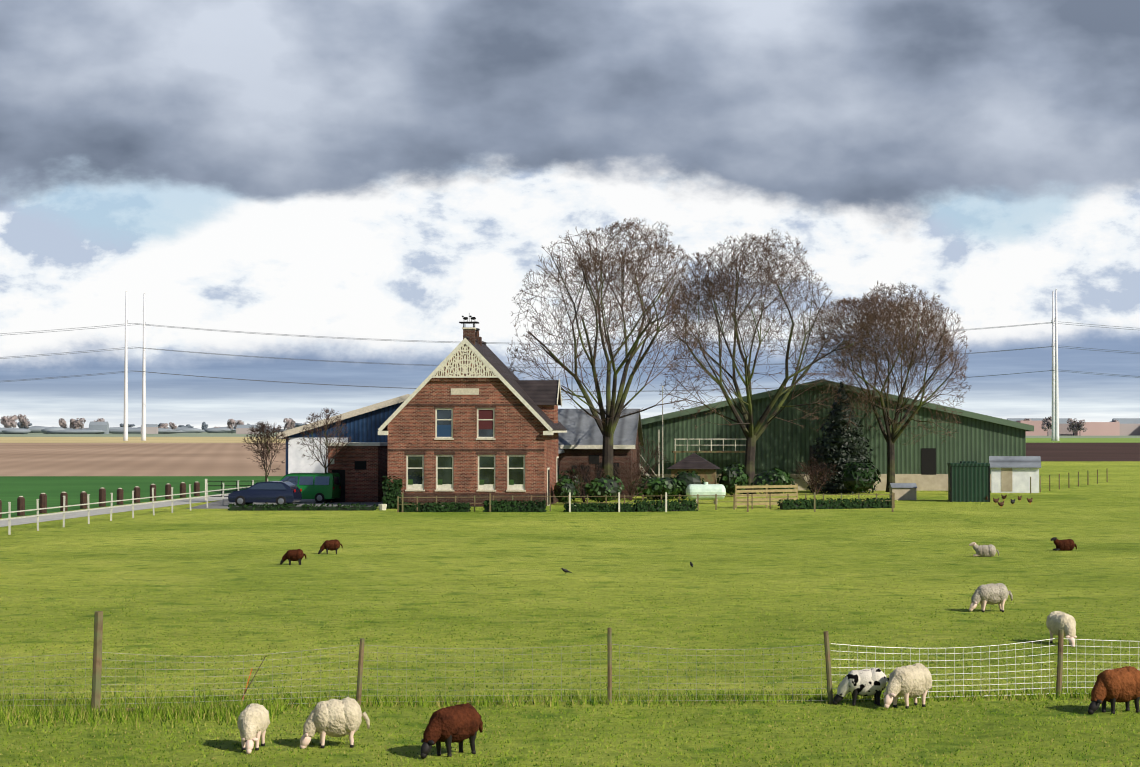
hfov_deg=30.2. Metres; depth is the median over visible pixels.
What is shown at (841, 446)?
tall conifer
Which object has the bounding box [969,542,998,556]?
white sheep
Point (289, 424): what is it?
tree
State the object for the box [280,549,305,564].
brown sheep
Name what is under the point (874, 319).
tree
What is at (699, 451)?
balcony railing
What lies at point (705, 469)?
garden shed
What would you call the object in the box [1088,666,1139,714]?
light brown sheep
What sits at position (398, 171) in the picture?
sky
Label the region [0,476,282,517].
dark field grass
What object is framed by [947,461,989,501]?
shed
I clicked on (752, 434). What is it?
tree
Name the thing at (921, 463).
green shed
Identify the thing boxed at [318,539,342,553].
brown sheep
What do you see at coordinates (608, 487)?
evergreen shrub
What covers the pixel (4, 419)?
tree
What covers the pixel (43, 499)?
brown fence posts
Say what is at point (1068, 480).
field posts
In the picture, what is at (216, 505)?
yard paving
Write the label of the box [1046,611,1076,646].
white sheep
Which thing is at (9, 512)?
white drive fence
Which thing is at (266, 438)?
young tree
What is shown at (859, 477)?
evergreen shrub
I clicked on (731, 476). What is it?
evergreen shrub
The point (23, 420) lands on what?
tree
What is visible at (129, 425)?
tree
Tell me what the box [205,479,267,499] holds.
drive gate
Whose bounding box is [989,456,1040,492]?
small white shed
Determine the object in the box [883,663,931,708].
white sheep
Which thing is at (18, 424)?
tree
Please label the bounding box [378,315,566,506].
farmhouse
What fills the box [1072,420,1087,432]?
tree
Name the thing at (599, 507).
hedge
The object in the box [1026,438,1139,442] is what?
grass strip
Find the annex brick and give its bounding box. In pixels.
[326,442,387,501]
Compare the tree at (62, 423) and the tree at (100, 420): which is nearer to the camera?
the tree at (100, 420)
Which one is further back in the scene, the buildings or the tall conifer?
the buildings
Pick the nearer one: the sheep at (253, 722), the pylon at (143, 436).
the sheep at (253, 722)
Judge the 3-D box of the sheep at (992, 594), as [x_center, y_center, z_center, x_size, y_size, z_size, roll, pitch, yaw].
[10.751,5.472,54.106,1.193,0.730,0.512,0,-1,-9]
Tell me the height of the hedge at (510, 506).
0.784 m
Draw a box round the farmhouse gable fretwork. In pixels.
[432,343,497,377]
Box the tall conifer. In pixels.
[807,380,876,493]
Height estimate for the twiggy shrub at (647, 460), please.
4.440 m
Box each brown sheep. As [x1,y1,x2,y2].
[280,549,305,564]
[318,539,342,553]
[420,703,482,758]
[1051,537,1076,550]
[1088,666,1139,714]
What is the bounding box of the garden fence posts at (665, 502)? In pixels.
[402,492,893,511]
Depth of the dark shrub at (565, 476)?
137.05 m
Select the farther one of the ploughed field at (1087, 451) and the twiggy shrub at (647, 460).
the ploughed field at (1087, 451)
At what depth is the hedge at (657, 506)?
119.46 m
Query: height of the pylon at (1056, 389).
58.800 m
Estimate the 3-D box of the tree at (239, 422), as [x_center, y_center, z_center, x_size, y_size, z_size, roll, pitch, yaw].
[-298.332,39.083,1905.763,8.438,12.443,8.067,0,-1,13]
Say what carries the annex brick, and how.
on the yard paving
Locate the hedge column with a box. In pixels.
[382,476,402,508]
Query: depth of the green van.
132.78 m
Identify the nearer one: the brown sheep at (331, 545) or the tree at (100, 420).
the brown sheep at (331, 545)
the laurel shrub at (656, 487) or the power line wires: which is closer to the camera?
the laurel shrub at (656, 487)
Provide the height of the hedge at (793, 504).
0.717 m
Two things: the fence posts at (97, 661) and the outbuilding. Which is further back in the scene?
the outbuilding
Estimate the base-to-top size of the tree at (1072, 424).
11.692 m
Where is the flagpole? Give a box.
[662,386,663,477]
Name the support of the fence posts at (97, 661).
on the ground at (924, 541)
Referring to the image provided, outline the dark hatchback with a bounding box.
[228,481,301,505]
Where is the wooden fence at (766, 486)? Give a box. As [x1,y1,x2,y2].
[735,484,797,507]
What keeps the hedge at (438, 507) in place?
on the ground at (924, 541)
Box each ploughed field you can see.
[0,443,285,475]
[1026,443,1139,460]
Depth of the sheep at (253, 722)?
30.75 m
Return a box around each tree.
[0,416,11,427]
[2,415,17,427]
[17,422,31,428]
[18,414,29,427]
[59,418,66,427]
[70,419,77,428]
[73,418,85,428]
[92,418,104,421]
[120,423,134,426]
[158,423,167,428]
[169,422,176,429]
[201,422,207,428]
[227,419,235,429]
[235,420,243,428]
[242,421,290,503]
[283,418,295,429]
[294,423,305,426]
[296,407,354,502]
[505,217,713,499]
[658,228,863,493]
[788,281,971,491]
[1041,416,1051,435]
[1067,418,1077,435]
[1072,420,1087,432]
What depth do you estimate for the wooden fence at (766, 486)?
124.93 m
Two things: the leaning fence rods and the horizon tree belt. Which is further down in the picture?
the leaning fence rods
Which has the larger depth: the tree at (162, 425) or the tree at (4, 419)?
the tree at (162, 425)
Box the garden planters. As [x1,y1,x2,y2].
[378,504,575,509]
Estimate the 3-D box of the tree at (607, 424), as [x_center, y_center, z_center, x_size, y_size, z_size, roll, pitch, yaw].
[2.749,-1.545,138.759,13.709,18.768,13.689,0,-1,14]
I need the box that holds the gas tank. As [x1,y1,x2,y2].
[686,482,725,503]
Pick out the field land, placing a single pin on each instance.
(204, 434)
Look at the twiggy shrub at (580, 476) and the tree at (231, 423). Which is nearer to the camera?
the twiggy shrub at (580, 476)
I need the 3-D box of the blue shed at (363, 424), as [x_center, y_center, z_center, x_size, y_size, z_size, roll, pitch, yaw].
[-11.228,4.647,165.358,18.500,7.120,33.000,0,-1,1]
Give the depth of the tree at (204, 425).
2749.46 m
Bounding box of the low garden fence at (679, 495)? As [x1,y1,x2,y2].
[397,493,894,511]
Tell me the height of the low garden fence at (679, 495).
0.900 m
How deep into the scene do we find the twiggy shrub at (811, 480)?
149.98 m
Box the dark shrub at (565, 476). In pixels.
[559,468,584,500]
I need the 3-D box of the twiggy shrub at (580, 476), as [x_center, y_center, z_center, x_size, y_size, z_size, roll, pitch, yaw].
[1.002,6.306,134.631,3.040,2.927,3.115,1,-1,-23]
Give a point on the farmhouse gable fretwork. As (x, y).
(463, 366)
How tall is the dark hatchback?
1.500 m
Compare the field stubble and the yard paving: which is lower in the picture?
the yard paving
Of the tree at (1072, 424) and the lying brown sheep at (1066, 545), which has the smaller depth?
the lying brown sheep at (1066, 545)
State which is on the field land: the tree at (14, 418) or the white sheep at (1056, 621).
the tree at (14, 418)
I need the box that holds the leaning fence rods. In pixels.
[240,656,265,700]
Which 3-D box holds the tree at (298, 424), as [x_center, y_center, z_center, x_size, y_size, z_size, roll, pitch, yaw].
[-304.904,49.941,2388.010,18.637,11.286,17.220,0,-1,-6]
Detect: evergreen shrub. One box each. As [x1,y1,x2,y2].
[553,478,577,503]
[584,475,624,501]
[672,471,703,498]
[716,463,748,494]
[843,461,880,492]
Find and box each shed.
[277,394,409,474]
[639,379,1033,490]
[667,453,719,483]
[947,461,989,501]
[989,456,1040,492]
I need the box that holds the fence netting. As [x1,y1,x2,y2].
[3,638,1139,711]
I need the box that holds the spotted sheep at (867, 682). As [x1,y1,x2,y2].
[833,668,888,705]
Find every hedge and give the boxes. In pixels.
[228,503,377,510]
[399,501,470,511]
[483,499,546,511]
[563,502,636,511]
[633,499,697,511]
[777,497,891,509]
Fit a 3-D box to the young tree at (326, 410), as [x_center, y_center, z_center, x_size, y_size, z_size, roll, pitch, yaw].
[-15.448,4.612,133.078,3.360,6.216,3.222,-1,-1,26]
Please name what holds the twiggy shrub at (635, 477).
on the ground at (924, 541)
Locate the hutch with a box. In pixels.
[889,483,916,499]
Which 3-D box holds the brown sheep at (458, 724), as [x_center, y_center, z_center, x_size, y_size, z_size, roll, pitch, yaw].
[-1.697,4.968,30.341,1.154,0.725,0.496,1,-2,-43]
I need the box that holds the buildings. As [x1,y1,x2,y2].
[89,418,1139,435]
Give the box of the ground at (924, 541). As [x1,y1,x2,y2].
[0,461,1139,766]
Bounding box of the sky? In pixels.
[0,0,1139,428]
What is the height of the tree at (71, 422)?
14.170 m
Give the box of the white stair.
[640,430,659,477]
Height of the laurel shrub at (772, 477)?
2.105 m
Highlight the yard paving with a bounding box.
[186,499,382,508]
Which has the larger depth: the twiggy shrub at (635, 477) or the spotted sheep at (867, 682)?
the twiggy shrub at (635, 477)
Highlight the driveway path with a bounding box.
[0,494,227,526]
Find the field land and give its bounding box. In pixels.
[0,432,1139,437]
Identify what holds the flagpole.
on the ground at (924, 541)
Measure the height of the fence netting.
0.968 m
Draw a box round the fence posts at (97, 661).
[91,611,1063,714]
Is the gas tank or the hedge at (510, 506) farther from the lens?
the gas tank
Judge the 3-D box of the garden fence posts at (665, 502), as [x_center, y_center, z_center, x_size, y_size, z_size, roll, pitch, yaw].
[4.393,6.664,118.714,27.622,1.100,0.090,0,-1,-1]
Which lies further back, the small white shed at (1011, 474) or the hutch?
the small white shed at (1011, 474)
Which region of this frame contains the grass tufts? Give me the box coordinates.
[0,572,1139,766]
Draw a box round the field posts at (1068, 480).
[1030,468,1107,493]
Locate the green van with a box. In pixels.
[280,473,340,502]
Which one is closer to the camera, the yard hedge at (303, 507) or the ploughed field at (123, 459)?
the yard hedge at (303, 507)
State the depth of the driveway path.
119.18 m
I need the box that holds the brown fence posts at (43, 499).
[0,482,199,517]
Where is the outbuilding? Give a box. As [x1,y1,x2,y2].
[558,409,643,497]
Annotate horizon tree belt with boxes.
[0,426,295,433]
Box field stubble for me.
[0,437,285,442]
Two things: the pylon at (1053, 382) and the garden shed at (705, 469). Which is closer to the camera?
the garden shed at (705, 469)
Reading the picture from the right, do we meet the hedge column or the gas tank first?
the gas tank
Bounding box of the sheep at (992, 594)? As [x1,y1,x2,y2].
[969,583,1012,611]
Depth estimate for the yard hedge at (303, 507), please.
120.74 m
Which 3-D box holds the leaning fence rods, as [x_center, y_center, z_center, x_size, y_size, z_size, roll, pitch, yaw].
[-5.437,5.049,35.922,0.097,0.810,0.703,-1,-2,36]
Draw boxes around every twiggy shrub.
[562,462,606,501]
[612,458,650,500]
[637,436,668,481]
[793,457,838,494]
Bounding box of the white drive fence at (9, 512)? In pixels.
[0,480,253,534]
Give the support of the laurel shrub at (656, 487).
on the ground at (924, 541)
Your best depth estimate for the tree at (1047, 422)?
1363.12 m
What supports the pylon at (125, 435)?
on the ground at (924, 541)
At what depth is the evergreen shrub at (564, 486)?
130.19 m
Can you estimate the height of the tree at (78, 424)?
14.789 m
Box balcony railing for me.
[672,439,745,463]
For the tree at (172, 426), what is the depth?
2035.09 m
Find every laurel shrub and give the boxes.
[628,475,686,498]
[750,467,794,493]
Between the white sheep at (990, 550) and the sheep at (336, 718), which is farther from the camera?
the white sheep at (990, 550)
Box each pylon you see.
[123,290,127,440]
[141,292,145,440]
[1051,291,1054,440]
[1054,289,1058,440]
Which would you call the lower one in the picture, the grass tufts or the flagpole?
the grass tufts
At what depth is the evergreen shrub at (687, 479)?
140.28 m
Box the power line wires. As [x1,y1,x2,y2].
[0,322,1139,391]
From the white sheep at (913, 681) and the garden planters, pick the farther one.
the garden planters

